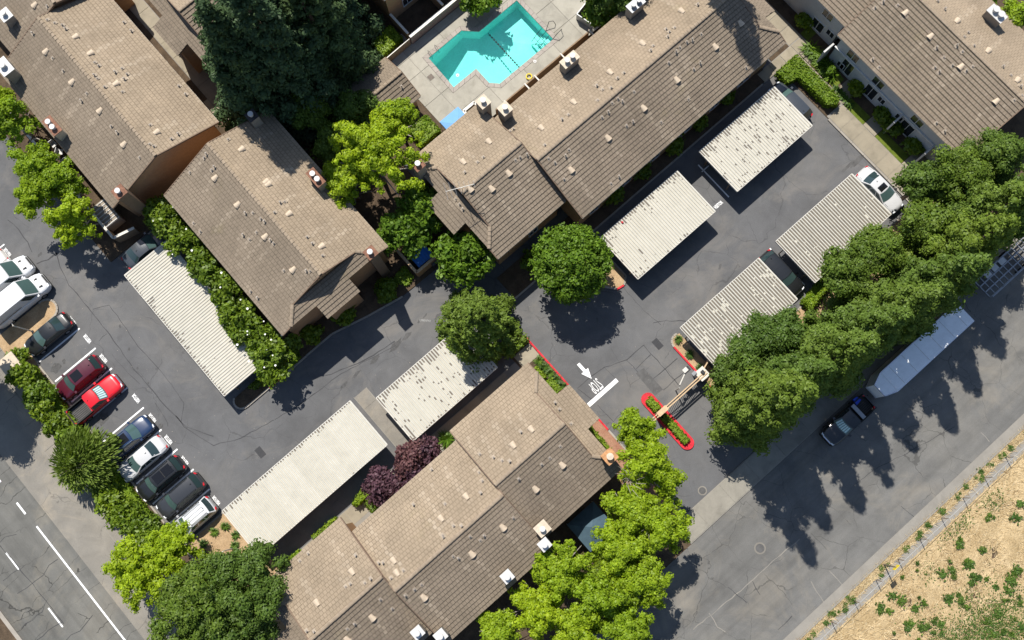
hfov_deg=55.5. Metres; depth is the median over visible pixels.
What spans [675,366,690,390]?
light post
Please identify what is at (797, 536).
street
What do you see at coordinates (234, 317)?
flowering tree
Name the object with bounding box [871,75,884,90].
window
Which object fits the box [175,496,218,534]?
parked suv
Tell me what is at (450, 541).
apartment building
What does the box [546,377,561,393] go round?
hedge
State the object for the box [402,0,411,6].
window
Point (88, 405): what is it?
parked pickup truck
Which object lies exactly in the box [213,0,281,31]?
conifer tree
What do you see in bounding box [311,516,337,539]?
hedge
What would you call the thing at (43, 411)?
shrub
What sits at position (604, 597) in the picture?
tree
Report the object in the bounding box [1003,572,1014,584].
weed
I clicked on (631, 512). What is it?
tree
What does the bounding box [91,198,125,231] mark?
utility shed
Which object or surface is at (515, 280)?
planting bed
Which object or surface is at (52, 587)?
road
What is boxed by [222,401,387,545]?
carport
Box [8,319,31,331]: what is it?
lamp post
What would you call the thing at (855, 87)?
shrub
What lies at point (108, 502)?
shrub
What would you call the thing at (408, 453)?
tree
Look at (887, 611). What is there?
weed
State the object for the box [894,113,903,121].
window
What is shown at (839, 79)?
lawn
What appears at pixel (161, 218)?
flowering tree
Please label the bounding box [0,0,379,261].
planting bed
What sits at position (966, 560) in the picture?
weed
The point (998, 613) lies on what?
weed
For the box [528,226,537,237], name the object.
window
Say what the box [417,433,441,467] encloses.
tree
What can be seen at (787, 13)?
planting bed
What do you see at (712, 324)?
carport
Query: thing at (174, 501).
parked suv
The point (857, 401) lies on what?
cargo bundle
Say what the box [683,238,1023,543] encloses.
sidewalk
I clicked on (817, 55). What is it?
strappy plant
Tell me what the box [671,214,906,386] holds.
planting bed
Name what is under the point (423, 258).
dumpster
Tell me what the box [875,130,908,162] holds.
lawn
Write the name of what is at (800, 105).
parked suv
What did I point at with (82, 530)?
road shoulder
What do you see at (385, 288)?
shrub
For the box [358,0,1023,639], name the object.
ground
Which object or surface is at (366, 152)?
tree
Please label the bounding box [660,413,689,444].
hedge
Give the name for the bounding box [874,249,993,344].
evergreen tree
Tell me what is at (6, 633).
median soil
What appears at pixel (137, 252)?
parked car
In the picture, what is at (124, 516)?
shrub
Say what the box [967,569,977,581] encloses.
weed
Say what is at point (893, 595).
weed
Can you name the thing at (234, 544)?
strappy plant
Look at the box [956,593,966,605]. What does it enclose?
weed
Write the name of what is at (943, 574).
weed
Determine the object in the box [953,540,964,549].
weed
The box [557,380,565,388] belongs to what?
strappy plant
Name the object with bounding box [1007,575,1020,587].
weed
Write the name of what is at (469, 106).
patio wall
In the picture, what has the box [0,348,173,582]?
sidewalk
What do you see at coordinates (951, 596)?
weed
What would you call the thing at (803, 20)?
shrub
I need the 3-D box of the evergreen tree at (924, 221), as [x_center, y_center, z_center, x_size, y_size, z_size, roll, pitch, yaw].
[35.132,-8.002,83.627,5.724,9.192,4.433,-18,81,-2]
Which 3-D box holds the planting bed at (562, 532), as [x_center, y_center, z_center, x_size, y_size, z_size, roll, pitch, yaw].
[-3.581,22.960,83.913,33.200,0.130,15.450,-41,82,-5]
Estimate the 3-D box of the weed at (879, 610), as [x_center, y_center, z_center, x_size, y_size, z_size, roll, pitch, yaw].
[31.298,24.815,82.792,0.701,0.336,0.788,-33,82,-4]
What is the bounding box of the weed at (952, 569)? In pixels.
[947,565,958,574]
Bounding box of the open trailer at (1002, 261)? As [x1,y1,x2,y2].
[975,237,1023,297]
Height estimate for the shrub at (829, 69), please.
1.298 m
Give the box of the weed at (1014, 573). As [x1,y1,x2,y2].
[1011,570,1019,577]
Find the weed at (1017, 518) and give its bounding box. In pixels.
[1010,512,1022,524]
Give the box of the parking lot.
[0,59,909,561]
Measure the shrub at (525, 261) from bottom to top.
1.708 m
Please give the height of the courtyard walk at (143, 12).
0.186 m
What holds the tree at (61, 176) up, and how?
on the planting bed at (111, 249)
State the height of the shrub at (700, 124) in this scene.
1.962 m
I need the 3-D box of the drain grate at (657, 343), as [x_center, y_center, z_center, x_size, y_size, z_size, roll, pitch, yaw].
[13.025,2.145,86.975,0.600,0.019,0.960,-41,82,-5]
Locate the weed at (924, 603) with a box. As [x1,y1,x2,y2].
[920,598,927,608]
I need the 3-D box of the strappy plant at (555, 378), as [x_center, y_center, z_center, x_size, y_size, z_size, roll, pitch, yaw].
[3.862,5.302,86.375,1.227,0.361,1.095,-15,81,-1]
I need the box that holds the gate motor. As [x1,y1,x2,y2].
[691,366,708,381]
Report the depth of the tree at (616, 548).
77.10 m
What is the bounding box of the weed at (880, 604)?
[875,601,884,611]
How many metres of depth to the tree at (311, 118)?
85.49 m
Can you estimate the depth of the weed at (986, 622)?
82.51 m
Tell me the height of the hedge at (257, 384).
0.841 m
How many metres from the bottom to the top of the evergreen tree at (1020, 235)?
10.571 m
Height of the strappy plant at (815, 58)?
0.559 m
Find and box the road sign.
[884,564,899,569]
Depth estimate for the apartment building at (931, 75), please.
84.05 m
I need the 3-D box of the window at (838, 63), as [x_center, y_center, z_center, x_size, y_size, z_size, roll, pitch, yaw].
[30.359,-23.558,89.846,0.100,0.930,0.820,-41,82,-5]
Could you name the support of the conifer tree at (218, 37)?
on the planting bed at (111, 249)
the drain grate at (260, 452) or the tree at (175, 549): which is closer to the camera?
the tree at (175, 549)
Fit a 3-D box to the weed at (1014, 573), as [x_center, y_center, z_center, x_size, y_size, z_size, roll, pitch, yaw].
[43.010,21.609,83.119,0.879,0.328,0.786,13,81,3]
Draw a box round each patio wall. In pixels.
[14,118,140,242]
[389,13,410,41]
[431,0,443,9]
[463,101,475,113]
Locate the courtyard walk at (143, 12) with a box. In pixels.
[129,0,228,119]
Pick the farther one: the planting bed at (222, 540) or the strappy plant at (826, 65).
the strappy plant at (826, 65)
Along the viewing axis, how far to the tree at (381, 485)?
81.91 m
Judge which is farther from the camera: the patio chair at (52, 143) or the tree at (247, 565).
the patio chair at (52, 143)
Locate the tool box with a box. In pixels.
[851,404,865,418]
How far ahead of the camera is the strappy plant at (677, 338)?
86.72 m
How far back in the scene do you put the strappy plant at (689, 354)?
86.49 m
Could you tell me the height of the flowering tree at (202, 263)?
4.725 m
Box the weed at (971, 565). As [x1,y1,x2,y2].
[967,559,975,568]
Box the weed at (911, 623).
[906,619,915,628]
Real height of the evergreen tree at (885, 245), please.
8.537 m
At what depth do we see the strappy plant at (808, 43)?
90.61 m
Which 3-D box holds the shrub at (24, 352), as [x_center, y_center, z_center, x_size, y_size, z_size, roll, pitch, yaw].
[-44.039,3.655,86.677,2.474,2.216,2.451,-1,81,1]
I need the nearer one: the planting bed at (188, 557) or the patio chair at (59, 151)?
the planting bed at (188, 557)
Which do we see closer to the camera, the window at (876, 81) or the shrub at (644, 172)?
the window at (876, 81)
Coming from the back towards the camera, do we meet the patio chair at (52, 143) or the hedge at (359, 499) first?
the patio chair at (52, 143)
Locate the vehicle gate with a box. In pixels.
[655,371,706,417]
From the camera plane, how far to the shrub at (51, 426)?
84.93 m
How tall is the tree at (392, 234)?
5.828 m
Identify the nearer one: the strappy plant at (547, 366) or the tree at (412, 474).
the tree at (412, 474)
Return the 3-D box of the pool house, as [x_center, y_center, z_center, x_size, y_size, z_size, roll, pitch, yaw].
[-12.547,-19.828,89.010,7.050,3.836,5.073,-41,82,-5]
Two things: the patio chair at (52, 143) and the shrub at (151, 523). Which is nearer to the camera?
the shrub at (151, 523)
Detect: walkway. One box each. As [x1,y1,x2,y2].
[278,363,520,570]
[354,387,412,446]
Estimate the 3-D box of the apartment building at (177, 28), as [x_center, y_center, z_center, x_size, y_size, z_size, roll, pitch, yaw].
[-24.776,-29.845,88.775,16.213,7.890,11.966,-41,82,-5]
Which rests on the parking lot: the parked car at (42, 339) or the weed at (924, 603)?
the parked car at (42, 339)
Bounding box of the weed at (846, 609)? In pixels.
[842,606,848,614]
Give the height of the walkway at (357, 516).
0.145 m
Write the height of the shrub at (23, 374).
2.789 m
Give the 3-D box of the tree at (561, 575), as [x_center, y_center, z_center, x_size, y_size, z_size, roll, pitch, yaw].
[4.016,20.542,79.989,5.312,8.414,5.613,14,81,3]
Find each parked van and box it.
[0,255,36,291]
[0,273,52,329]
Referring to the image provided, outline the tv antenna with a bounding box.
[444,181,474,197]
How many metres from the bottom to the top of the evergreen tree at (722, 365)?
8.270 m
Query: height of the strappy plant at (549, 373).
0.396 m
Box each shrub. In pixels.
[4,347,32,360]
[4,357,39,388]
[21,380,58,410]
[29,398,57,422]
[41,411,70,438]
[54,425,78,448]
[89,474,119,498]
[94,487,132,522]
[105,498,147,534]
[128,513,162,534]
[132,529,149,554]
[299,324,324,345]
[329,305,356,326]
[373,276,398,304]
[520,248,536,272]
[602,187,624,207]
[633,161,651,180]
[665,133,685,156]
[692,114,708,131]
[720,90,735,105]
[794,12,813,32]
[824,64,835,75]
[847,79,865,97]
[872,105,891,126]
[882,117,904,138]
[899,136,925,155]
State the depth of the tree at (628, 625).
76.52 m
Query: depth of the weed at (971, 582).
83.03 m
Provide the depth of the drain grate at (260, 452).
86.06 m
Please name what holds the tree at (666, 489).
on the ground at (416, 16)
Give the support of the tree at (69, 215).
on the planting bed at (111, 249)
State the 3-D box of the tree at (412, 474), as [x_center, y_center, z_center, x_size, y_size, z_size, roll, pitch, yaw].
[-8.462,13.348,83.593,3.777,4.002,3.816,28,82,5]
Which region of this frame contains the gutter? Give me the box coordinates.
[783,414,1023,639]
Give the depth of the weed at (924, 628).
82.53 m
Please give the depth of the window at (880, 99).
88.45 m
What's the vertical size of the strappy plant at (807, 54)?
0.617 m
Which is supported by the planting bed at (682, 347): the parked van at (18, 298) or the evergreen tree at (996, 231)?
the evergreen tree at (996, 231)
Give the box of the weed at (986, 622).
[983,617,991,625]
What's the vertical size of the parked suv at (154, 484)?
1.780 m
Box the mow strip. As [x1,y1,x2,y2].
[814,441,1023,639]
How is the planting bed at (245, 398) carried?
on the parking lot
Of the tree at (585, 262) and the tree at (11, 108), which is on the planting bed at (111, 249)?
the tree at (11, 108)
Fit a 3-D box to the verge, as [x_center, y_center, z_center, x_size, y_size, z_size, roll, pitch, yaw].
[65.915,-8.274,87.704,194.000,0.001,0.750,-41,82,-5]
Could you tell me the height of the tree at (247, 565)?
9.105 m
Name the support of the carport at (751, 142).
on the parking lot
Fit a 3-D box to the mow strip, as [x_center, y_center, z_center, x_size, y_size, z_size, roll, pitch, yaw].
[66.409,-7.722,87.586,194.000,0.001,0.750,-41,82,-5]
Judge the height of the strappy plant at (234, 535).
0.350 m
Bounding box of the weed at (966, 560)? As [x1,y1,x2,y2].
[961,558,972,569]
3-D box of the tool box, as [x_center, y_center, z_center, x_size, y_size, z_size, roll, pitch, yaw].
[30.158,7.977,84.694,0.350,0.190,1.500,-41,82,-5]
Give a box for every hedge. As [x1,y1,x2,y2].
[31,365,162,525]
[248,347,299,389]
[272,355,300,376]
[279,549,301,569]
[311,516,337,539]
[352,489,368,506]
[363,499,378,512]
[371,25,403,57]
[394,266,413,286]
[409,115,441,148]
[513,340,524,354]
[534,366,546,378]
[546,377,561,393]
[587,553,604,580]
[588,426,611,449]
[645,396,660,412]
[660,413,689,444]
[774,54,839,108]
[799,276,827,312]
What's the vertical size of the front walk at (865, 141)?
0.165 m
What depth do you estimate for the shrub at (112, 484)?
83.87 m
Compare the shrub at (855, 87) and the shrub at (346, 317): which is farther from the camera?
the shrub at (855, 87)
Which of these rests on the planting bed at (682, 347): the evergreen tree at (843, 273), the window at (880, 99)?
the evergreen tree at (843, 273)
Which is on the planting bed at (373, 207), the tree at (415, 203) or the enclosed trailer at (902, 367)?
the tree at (415, 203)
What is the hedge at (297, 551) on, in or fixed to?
on the parking lot
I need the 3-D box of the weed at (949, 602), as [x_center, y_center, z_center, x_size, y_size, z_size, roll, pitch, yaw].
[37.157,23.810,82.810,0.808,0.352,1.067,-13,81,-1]
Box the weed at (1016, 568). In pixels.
[1011,563,1023,575]
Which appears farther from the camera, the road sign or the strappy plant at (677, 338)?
the strappy plant at (677, 338)
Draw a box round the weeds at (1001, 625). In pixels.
[895,481,1023,639]
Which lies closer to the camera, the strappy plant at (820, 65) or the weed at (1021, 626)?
the weed at (1021, 626)
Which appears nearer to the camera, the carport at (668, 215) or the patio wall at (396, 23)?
the carport at (668, 215)
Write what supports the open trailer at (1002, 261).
on the street
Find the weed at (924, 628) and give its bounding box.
[916,620,928,635]
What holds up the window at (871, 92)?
in the apartment building at (931, 75)
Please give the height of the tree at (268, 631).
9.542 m
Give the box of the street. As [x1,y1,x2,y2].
[593,241,1023,639]
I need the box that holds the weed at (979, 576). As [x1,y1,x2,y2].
[976,574,982,580]
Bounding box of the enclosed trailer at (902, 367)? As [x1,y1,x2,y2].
[865,306,973,397]
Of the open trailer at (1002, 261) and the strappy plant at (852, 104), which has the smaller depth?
the open trailer at (1002, 261)
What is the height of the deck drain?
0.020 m
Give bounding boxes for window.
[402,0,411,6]
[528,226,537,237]
[737,74,750,87]
[811,16,824,33]
[821,8,833,22]
[825,28,834,38]
[836,60,844,69]
[838,58,854,76]
[845,49,859,64]
[863,83,878,100]
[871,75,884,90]
[876,95,886,105]
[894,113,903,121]
[900,119,915,136]
[909,114,924,128]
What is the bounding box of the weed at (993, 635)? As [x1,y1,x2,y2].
[988,631,998,639]
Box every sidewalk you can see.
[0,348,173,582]
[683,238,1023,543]
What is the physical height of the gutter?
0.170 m
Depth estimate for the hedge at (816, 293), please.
86.45 m
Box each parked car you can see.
[0,249,11,262]
[24,312,74,356]
[117,435,169,482]
[121,230,167,269]
[855,166,902,214]
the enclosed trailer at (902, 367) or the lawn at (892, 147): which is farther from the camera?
the lawn at (892, 147)
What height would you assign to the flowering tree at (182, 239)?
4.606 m
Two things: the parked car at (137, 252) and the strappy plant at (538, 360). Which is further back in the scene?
the parked car at (137, 252)
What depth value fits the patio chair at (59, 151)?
90.23 m
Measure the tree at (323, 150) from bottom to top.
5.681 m
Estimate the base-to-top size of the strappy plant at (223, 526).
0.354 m
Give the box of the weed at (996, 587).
[992,581,999,591]
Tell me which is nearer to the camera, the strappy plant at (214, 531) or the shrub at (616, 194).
the strappy plant at (214, 531)
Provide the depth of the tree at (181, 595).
75.10 m
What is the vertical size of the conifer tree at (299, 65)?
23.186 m
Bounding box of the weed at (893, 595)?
[885,591,899,601]
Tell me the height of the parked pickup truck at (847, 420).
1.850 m
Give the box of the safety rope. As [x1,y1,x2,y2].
[488,33,519,67]
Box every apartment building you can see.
[0,0,221,216]
[149,0,216,72]
[164,108,390,335]
[268,362,621,639]
[372,0,417,19]
[411,0,785,263]
[784,0,1023,162]
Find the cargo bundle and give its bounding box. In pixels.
[852,397,860,405]
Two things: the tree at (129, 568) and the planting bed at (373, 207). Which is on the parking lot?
the planting bed at (373, 207)
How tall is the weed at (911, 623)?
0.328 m
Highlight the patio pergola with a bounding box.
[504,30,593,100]
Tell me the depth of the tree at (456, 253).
84.08 m
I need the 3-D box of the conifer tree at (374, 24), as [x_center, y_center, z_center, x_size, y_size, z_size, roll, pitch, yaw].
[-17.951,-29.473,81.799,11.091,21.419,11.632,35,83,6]
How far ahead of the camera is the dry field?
83.31 m
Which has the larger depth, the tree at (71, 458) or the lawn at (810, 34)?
the lawn at (810, 34)
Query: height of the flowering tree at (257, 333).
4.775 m
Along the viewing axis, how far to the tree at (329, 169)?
83.38 m
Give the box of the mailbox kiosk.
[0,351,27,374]
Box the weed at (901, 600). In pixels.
[896,593,907,608]
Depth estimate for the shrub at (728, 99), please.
89.20 m
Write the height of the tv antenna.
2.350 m
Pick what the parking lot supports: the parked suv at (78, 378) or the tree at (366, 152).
the parked suv at (78, 378)
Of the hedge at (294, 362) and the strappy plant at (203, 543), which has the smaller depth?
the strappy plant at (203, 543)
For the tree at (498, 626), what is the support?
on the planting bed at (562, 532)
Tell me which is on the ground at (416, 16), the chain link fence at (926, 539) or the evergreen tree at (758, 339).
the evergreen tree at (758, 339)
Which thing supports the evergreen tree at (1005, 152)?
on the planting bed at (787, 13)
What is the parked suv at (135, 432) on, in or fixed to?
on the parking lot
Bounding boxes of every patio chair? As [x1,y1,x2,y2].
[48,139,58,148]
[54,147,63,155]
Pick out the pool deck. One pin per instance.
(438, 99)
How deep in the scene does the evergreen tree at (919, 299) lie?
75.71 m
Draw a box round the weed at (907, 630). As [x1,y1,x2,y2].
[904,625,910,635]
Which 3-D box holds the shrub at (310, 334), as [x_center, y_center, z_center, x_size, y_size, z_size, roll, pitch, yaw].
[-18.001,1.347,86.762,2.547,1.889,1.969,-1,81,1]
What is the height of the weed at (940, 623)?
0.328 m
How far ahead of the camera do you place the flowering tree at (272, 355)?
83.64 m
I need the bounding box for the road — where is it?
[0,455,174,639]
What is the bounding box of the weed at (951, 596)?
[945,592,955,601]
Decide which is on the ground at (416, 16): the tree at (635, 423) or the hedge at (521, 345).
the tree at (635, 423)
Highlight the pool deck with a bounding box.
[377,0,610,122]
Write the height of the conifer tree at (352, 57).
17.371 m
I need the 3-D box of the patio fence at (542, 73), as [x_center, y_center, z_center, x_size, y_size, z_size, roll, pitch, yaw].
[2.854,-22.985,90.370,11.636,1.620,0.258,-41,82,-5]
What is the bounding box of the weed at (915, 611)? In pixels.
[911,602,919,612]
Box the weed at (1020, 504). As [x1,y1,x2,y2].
[1016,500,1023,507]
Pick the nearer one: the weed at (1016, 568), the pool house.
the weed at (1016, 568)
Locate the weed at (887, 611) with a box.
[885,605,894,615]
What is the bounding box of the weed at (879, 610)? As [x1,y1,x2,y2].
[875,607,885,615]
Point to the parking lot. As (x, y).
(606, 357)
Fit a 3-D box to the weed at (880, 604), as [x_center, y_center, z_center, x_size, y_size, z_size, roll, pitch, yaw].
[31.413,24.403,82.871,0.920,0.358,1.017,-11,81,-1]
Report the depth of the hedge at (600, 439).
84.89 m
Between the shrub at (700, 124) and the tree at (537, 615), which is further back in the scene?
the shrub at (700, 124)
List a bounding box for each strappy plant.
[198,539,208,548]
[209,527,218,537]
[220,521,229,531]
[229,540,238,549]
[230,529,240,539]
[437,430,454,448]
[532,354,544,365]
[539,362,549,371]
[544,367,554,378]
[552,373,562,384]
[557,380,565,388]
[673,334,683,343]
[685,349,693,358]
[799,39,816,55]
[803,45,821,60]
[804,40,820,54]
[808,45,825,58]
[809,53,825,66]
[812,50,829,65]
[812,57,828,72]
[816,63,827,75]
[820,58,835,70]
[822,72,839,83]
[833,84,841,93]
[840,94,848,101]
[845,99,854,109]
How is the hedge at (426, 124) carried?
on the planting bed at (373, 207)
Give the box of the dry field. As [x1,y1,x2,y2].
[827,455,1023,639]
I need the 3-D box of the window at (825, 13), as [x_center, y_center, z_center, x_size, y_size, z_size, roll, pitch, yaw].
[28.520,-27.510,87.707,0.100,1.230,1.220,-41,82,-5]
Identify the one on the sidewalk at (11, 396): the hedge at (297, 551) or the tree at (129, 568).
the tree at (129, 568)
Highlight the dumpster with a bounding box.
[410,246,430,267]
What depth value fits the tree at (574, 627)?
76.35 m
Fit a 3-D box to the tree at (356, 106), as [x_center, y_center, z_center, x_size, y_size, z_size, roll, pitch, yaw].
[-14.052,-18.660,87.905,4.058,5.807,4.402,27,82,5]
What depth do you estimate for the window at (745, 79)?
89.38 m
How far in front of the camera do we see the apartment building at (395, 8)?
91.05 m
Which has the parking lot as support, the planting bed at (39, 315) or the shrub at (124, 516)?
the planting bed at (39, 315)
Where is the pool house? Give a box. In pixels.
[336,57,420,132]
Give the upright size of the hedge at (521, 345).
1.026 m
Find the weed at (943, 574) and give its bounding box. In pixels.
[935,567,948,581]
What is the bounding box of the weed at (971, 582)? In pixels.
[967,579,977,586]
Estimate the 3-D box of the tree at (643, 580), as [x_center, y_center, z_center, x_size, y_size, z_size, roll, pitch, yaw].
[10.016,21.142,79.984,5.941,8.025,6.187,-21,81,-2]
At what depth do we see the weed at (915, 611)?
82.78 m
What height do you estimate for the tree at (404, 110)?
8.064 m
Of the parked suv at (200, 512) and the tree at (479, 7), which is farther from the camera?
the tree at (479, 7)
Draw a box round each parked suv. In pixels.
[55,354,106,400]
[107,414,156,463]
[136,455,187,501]
[156,472,207,518]
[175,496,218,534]
[759,249,803,295]
[767,82,812,119]
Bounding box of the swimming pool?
[423,0,561,92]
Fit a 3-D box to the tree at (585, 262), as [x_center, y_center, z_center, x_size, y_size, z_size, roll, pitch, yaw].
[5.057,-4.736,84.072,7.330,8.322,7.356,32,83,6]
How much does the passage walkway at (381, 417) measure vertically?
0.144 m
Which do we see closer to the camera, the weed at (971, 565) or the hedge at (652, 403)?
the weed at (971, 565)
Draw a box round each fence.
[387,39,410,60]
[495,29,589,115]
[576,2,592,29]
[812,440,1023,639]
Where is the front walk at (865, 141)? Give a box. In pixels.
[758,0,927,200]
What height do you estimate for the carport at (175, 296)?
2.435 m
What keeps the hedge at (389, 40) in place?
on the pool deck
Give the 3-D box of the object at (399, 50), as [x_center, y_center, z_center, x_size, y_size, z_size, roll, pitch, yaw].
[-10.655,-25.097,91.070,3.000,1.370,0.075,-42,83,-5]
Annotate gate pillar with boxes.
[655,405,667,416]
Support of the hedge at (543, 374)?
on the planting bed at (528, 352)
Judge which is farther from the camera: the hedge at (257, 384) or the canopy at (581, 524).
the hedge at (257, 384)
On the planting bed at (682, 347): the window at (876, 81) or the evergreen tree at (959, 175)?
the evergreen tree at (959, 175)
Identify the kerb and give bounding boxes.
[0,610,22,639]
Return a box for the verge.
[801,431,1023,639]
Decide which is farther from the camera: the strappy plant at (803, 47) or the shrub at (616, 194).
the strappy plant at (803, 47)
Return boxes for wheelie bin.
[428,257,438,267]
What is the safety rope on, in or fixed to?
attached to the swimming pool
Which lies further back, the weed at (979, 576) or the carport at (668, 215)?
the carport at (668, 215)
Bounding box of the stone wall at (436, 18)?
[409,0,460,43]
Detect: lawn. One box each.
[801,28,815,40]
[811,62,843,86]
[844,98,869,123]
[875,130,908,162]
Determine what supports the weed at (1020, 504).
on the dry field
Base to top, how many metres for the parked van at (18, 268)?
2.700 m
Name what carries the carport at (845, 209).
on the parking lot
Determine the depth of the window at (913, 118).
86.27 m
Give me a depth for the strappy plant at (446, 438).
85.51 m
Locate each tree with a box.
[0,86,31,116]
[0,94,42,147]
[6,139,61,197]
[13,176,62,220]
[39,156,90,197]
[41,193,102,250]
[48,424,122,495]
[100,526,187,613]
[138,519,206,575]
[141,193,184,239]
[147,549,261,639]
[161,221,203,257]
[177,604,280,639]
[186,244,222,285]
[192,0,293,133]
[201,537,290,634]
[208,267,243,306]
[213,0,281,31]
[216,294,260,338]
[221,0,351,149]
[229,312,279,355]
[248,333,303,389]
[275,0,385,45]
[281,0,382,101]
[286,89,332,130]
[310,120,353,165]
[321,160,373,204]
[327,99,430,209]
[331,88,379,126]
[360,465,402,506]
[374,97,419,139]
[376,208,437,260]
[392,462,422,486]
[393,437,426,480]
[394,179,443,237]
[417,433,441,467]
[428,229,497,289]
[434,287,529,373]
[458,0,502,17]
[476,608,521,639]
[507,580,570,639]
[527,221,613,305]
[528,539,599,606]
[546,602,612,639]
[564,563,632,633]
[580,0,631,16]
[581,0,619,26]
[589,513,651,586]
[591,595,654,639]
[599,480,660,540]
[599,550,673,609]
[612,406,656,449]
[615,466,643,495]
[616,428,671,489]
[633,497,694,553]
[642,458,687,503]
[703,364,818,456]
[709,339,768,391]
[722,350,837,412]
[726,309,781,363]
[765,304,806,355]
[781,321,880,416]
[798,300,914,391]
[817,237,878,297]
[820,277,944,368]
[845,222,908,276]
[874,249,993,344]
[878,210,1020,285]
[891,159,941,206]
[896,197,955,250]
[922,179,1023,282]
[927,143,997,207]
[946,187,1001,222]
[961,126,1023,187]
[998,174,1023,243]
[1000,0,1023,28]
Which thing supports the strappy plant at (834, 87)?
on the planting bed at (787, 13)
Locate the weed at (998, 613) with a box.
[993,607,1003,621]
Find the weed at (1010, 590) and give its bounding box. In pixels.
[1003,585,1015,595]
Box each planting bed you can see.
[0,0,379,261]
[0,299,57,365]
[36,364,195,572]
[177,48,449,355]
[186,512,285,639]
[233,348,306,409]
[425,476,639,639]
[497,68,763,298]
[512,335,568,385]
[566,255,626,289]
[592,419,679,517]
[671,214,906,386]
[766,0,1023,204]
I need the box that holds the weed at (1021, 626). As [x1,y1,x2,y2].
[1016,621,1023,633]
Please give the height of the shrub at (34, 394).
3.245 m
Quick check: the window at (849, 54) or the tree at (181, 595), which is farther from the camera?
the window at (849, 54)
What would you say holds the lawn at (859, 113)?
on the planting bed at (787, 13)
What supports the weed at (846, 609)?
on the verge
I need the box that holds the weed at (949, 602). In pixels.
[943,594,952,605]
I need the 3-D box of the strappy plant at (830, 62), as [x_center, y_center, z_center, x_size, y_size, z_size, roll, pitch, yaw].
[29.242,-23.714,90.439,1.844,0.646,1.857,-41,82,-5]
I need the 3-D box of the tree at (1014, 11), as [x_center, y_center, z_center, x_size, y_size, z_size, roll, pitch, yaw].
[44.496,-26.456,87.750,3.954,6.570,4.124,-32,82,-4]
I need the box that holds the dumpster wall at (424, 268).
[396,249,436,276]
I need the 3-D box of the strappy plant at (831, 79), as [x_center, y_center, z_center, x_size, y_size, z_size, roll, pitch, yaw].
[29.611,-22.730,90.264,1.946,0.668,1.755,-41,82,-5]
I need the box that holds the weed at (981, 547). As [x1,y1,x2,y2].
[977,545,987,554]
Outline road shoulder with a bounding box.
[0,397,177,639]
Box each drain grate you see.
[254,446,265,457]
[652,338,662,349]
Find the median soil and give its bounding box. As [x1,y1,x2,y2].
[0,618,15,639]
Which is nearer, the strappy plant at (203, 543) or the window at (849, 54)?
the strappy plant at (203, 543)
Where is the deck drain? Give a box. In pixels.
[427,74,434,80]
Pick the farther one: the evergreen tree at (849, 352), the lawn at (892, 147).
the lawn at (892, 147)
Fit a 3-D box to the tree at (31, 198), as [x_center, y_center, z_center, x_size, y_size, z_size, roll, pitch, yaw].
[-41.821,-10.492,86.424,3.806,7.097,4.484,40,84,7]
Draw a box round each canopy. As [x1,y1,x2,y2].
[440,107,463,128]
[567,501,606,551]
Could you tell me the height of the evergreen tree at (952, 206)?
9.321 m
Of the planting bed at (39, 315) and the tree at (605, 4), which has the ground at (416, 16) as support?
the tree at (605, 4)
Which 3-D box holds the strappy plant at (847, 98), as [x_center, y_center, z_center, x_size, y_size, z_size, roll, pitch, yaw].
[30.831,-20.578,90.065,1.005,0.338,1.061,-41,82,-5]
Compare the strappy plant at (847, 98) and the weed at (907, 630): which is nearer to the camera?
the weed at (907, 630)
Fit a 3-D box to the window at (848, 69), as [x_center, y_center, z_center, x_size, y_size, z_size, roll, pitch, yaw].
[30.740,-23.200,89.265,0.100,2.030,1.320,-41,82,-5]
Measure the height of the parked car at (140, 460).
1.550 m
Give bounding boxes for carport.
[124,241,257,395]
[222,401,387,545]
[376,336,497,440]
[600,171,715,278]
[680,258,797,364]
[699,86,812,191]
[775,174,890,282]
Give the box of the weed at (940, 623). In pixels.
[936,620,945,628]
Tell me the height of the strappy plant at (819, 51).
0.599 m
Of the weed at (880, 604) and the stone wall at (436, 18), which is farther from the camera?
the stone wall at (436, 18)
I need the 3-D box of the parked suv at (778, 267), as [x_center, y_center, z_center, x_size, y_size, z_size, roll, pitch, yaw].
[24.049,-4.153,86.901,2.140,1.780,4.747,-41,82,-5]
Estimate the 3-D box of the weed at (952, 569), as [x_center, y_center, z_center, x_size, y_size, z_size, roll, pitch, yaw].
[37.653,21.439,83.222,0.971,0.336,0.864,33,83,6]
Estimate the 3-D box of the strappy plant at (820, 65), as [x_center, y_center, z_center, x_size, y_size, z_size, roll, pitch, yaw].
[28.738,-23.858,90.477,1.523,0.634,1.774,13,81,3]
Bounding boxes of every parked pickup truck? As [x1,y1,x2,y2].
[64,374,125,424]
[819,393,876,445]
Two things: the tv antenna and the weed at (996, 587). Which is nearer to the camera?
the tv antenna
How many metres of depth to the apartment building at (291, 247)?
82.59 m

